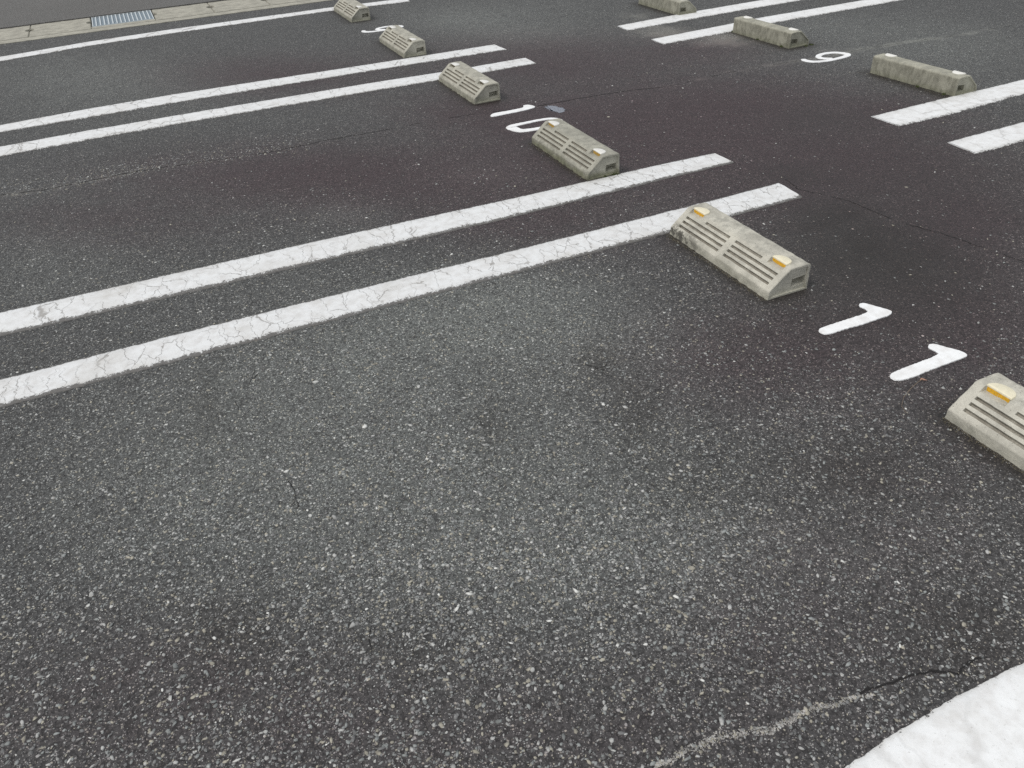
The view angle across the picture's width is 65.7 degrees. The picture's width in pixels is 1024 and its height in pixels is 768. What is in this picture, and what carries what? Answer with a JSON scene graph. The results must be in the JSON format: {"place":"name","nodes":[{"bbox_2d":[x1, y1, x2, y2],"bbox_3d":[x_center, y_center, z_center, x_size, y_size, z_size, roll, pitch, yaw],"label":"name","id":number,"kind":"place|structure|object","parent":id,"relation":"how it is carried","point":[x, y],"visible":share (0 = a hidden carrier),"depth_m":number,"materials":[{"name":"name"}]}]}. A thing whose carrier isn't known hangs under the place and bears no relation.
{"place":"outdoors","nodes":[
{"label":"outdoors","id":0,"kind":"place"},
{"bbox_2d":[0,0,225,28],"bbox_3d":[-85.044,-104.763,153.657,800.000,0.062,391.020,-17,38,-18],"label":"road","id":1,"kind":"structure","parent":0,"point":[17,13],"depth_m":7.77,"materials":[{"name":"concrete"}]},
{"bbox_2d":[0,0,1023,767],"bbox_3d":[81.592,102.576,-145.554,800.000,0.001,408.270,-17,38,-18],"label":"parking lot","id":2,"kind":"structure","parent":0,"point":[578,52],"depth_m":2.40,"materials":[{"name":"grey asphalt"}]},
{"bbox_2d":[0,125,309,199],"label":"seam grit","id":3,"kind":"object","parent":2,"relation":"on","point":[147,167],"visible":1,"depth_m":4.07,"materials":[{"name":"grey gravel"}]},
{"bbox_2d":[0,0,330,44],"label":"gutter","id":4,"kind":"object","parent":2,"relation":"on","point":[151,22],"visible":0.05,"depth_m":7.11,"materials":[{"name":"concrete"}]},
{"bbox_2d":[0,26,30,40],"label":"gutter cover","id":5,"kind":"object","parent":4,"relation":"in","point":[15,33],"visible":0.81,"depth_m":7.03,"materials":[{"name":"concrete"}]},
{"bbox_2d":[29,18,91,36],"bbox_3d":[-4.069,-3.189,7.175,0.506,0.075,0.569,-17,38,-18],"label":"gutter cover","id":6,"kind":"object","parent":4,"relation":"in","point":[61,27],"visible":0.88,"depth_m":7.14,"materials":[{"name":"concrete"}]},
{"bbox_2d":[91,10,153,26],"bbox_3d":[-3.606,-3.368,7.359,0.527,0.056,0.480,-17,38,-18],"label":"drain grating","id":7,"kind":"object","parent":4,"relation":"in","point":[121,18],"visible":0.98,"depth_m":7.35,"materials":[{"name":"metal"}]},
{"bbox_2d":[92,19,155,28],"bbox_3d":[-3.489,-3.211,7.156,0.539,0.074,0.078,-17,38,-18],"label":"grating seat","id":8,"kind":"object","parent":4,"relation":"on","point":[123,23],"visible":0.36,"depth_m":7.13,"materials":[{"name":"concrete"}]},
{"bbox_2d":[152,3,213,19],"bbox_3d":[-3.106,-3.487,7.504,0.519,0.074,0.569,-17,38,-18],"label":"gutter cover","id":9,"kind":"object","parent":4,"relation":"in","point":[181,11],"visible":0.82,"depth_m":7.47,"materials":[{"name":"concrete"}]},
{"bbox_2d":[207,0,269,12],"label":"gutter cover","id":10,"kind":"object","parent":4,"relation":"in","point":[223,6],"visible":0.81,"depth_m":7.60,"materials":[{"name":"concrete"}]},
{"bbox_2d":[264,0,307,4],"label":"gutter cover","id":11,"kind":"object","parent":4,"relation":"in","point":[272,2],"visible":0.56,"depth_m":7.62,"materials":[{"name":"concrete"}]},
{"bbox_2d":[0,0,409,60],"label":"parking line","id":12,"kind":"object","parent":2,"relation":"on","point":[105,41],"visible":0.94,"depth_m":6.77,"materials":[{"name":"white paint"}]},
{"bbox_2d":[0,44,506,132],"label":"parking line","id":13,"kind":"object","parent":2,"relation":"on","point":[141,104],"visible":1,"depth_m":5.18,"materials":[{"name":"white paint"}]},
{"bbox_2d":[0,58,536,156],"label":"parking line","id":14,"kind":"object","parent":2,"relation":"on","point":[27,146],"visible":0.93,"depth_m":4.80,"materials":[{"name":"white paint"}]},
{"bbox_2d":[334,0,370,22],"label":"wheel stop","id":15,"kind":"object","parent":2,"relation":"on","point":[351,11],"visible":1,"depth_m":6.78,"materials":[{"name":"beige concrete"}]},
{"bbox_2d":[0,153,733,335],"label":"parking line","id":16,"kind":"object","parent":2,"relation":"on","point":[35,316],"visible":1,"depth_m":3.19,"materials":[{"name":"paint"}]},
{"bbox_2d":[361,25,403,32],"bbox_3d":[-1.052,-2.885,6.442,0.352,0.004,0.145,-17,38,-18],"label":"bay number","id":17,"kind":"object","parent":2,"relation":"on","point":[377,29],"visible":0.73,"depth_m":6.41,"materials":[{"name":"paint"}]},
{"bbox_2d":[0,183,802,407],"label":"parking line","id":18,"kind":"object","parent":2,"relation":"on","point":[40,383],"visible":0.93,"depth_m":2.82,"materials":[{"name":"paint"}]},
{"bbox_2d":[379,25,426,57],"bbox_3d":[-0.818,-2.539,5.860,0.176,0.105,0.601,-17,38,-18],"label":"wheel stop","id":19,"kind":"object","parent":2,"relation":"on","point":[401,41],"visible":1,"depth_m":5.75,"materials":[{"name":"beige concrete"}]},
{"bbox_2d":[439,61,500,103],"bbox_3d":[-0.273,-1.867,4.891,0.176,0.105,0.601,-17,38,-18],"label":"wheel stop","id":20,"kind":"object","parent":2,"relation":"on","point":[469,83],"visible":1,"depth_m":4.80,"materials":[{"name":"beige concrete"}]},
{"bbox_2d":[2,25,1021,699],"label":"asphalt cracks","id":21,"kind":"object","parent":2,"relation":"on","point":[968,663],"visible":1,"depth_m":2.00,"materials":[{"name":"black asphalt"}]},
{"bbox_2d":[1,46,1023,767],"bbox_3d":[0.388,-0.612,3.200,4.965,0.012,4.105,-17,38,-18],"label":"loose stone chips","id":22,"kind":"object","parent":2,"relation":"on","point":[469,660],"visible":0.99,"depth_m":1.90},
{"bbox_2d":[491,105,561,131],"bbox_3d":[0.073,-1.479,4.414,0.321,0.003,0.431,-17,38,-18],"label":"bay number","id":23,"kind":"object","parent":2,"relation":"on","point":[513,127],"visible":0.85,"depth_m":4.37,"materials":[{"name":"paint"}]},
{"bbox_2d":[544,106,564,112],"bbox_3d":[0.250,-1.570,4.526,0.092,0.001,0.157,-17,38,-18],"label":"filler smear","id":24,"kind":"object","parent":2,"relation":"on","point":[556,109],"visible":1,"depth_m":4.52},
{"bbox_2d":[532,118,619,180],"bbox_3d":[0.298,-1.155,3.863,0.176,0.105,0.601,-17,38,-18],"label":"wheel stop","id":25,"kind":"object","parent":2,"relation":"on","point":[583,155],"visible":1,"depth_m":3.78,"materials":[{"name":"concrete"}]},
{"bbox_2d":[638,0,696,14],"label":"wheel stop","id":26,"kind":"object","parent":2,"relation":"on","point":[678,7],"visible":1,"depth_m":6.35,"materials":[{"name":"concrete"}]},
{"bbox_2d":[641,28,738,46],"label":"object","id":27,"kind":"object","parent":2,"relation":"on","point":[700,41],"visible":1,"depth_m":5.69,"materials":[{"name":"gravel"}]},
{"bbox_2d":[618,0,799,30],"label":"parking line","id":28,"kind":"object","parent":2,"relation":"on","point":[699,14],"visible":1,"depth_m":6.31,"materials":[{"name":"paint"}]},
{"bbox_2d":[438,36,1023,479],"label":"silt stops","id":29,"kind":"object","parent":2,"relation":"on","point":[764,300],"visible":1,"depth_m":2.82,"materials":[{"name":"grey soil"}]},
{"bbox_2d":[670,203,810,299],"bbox_3d":[0.824,-0.508,2.928,0.175,0.105,0.601,-17,38,-18],"label":"wheel stop","id":30,"kind":"object","parent":2,"relation":"on","point":[760,265],"visible":1,"depth_m":2.86,"materials":[{"name":"concrete"}]},
{"bbox_2d":[654,692,873,767],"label":"pale grit line","id":31,"kind":"object","parent":2,"relation":"on","point":[712,738],"visible":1,"depth_m":1.47,"materials":[{"name":"beige stone"}]},
{"bbox_2d":[733,16,808,48],"bbox_3d":[1.811,-2.478,5.558,0.176,0.105,0.601,-18,38,-19],"label":"wheel stop","id":32,"kind":"object","parent":2,"relation":"on","point":[775,34],"visible":1,"depth_m":5.47,"materials":[{"name":"concrete"}]},
{"bbox_2d":[603,30,945,177],"bbox_3d":[1.664,-1.629,4.481,1.423,0.012,2.942,12,39,21],"label":"moss","id":33,"kind":"object","parent":2,"relation":"on","point":[614,173],"visible":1,"depth_m":4.39,"materials":[{"name":"green plant"}]},
{"bbox_2d":[651,0,899,43],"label":"parking line","id":34,"kind":"object","parent":2,"relation":"on","point":[716,30],"visible":0.91,"depth_m":6.06,"materials":[{"name":"paint"}]},
{"bbox_2d":[801,52,850,62],"bbox_3d":[2.026,-2.110,5.120,0.355,0.004,0.176,-17,38,-18],"label":"bay number","id":35,"kind":"object","parent":2,"relation":"on","point":[845,55],"visible":1,"depth_m":5.09,"materials":[{"name":"paint"}]},
{"bbox_2d":[819,303,966,380],"bbox_3d":[1.165,-0.143,2.485,0.292,0.003,0.389,-17,38,-18],"label":"bay number","id":36,"kind":"object","parent":2,"relation":"on","point":[944,356],"visible":1,"depth_m":2.41,"materials":[{"name":"paint"}]},
{"bbox_2d":[901,378,925,410],"bbox_3d":[1.135,0.026,2.247,0.028,0.009,0.192,24,44,32],"label":"dry stalk","id":37,"kind":"object","parent":2,"relation":"on","point":[911,387],"visible":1,"depth_m":2.26,"materials":[{"name":"brown plant"}]},
{"bbox_2d":[870,53,976,95],"bbox_3d":[2.372,-1.800,4.578,0.176,0.105,0.601,-18,38,-19],"label":"wheel stop","id":38,"kind":"object","parent":2,"relation":"on","point":[929,77],"visible":1,"depth_m":4.50,"materials":[{"name":"concrete"}]},
{"bbox_2d":[845,663,1023,767],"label":"parking line","id":39,"kind":"object","parent":2,"relation":"on","point":[980,725],"visible":1,"depth_m":1.44,"materials":[{"name":"paint"}]},
{"bbox_2d":[871,80,1023,125],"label":"parking line","id":40,"kind":"object","parent":2,"relation":"on","point":[938,108],"visible":1,"depth_m":4.24,"materials":[{"name":"paint"}]},
{"bbox_2d":[945,373,1023,469],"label":"wheel stop","id":41,"kind":"object","parent":2,"relation":"on","point":[987,411],"visible":1,"depth_m":2.07,"materials":[{"name":"concrete"}]},
{"bbox_2d":[948,122,1023,153],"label":"parking line","id":42,"kind":"object","parent":2,"relation":"on","point":[994,139],"visible":1,"depth_m":3.80,"materials":[{"name":"paint"}]}
]}

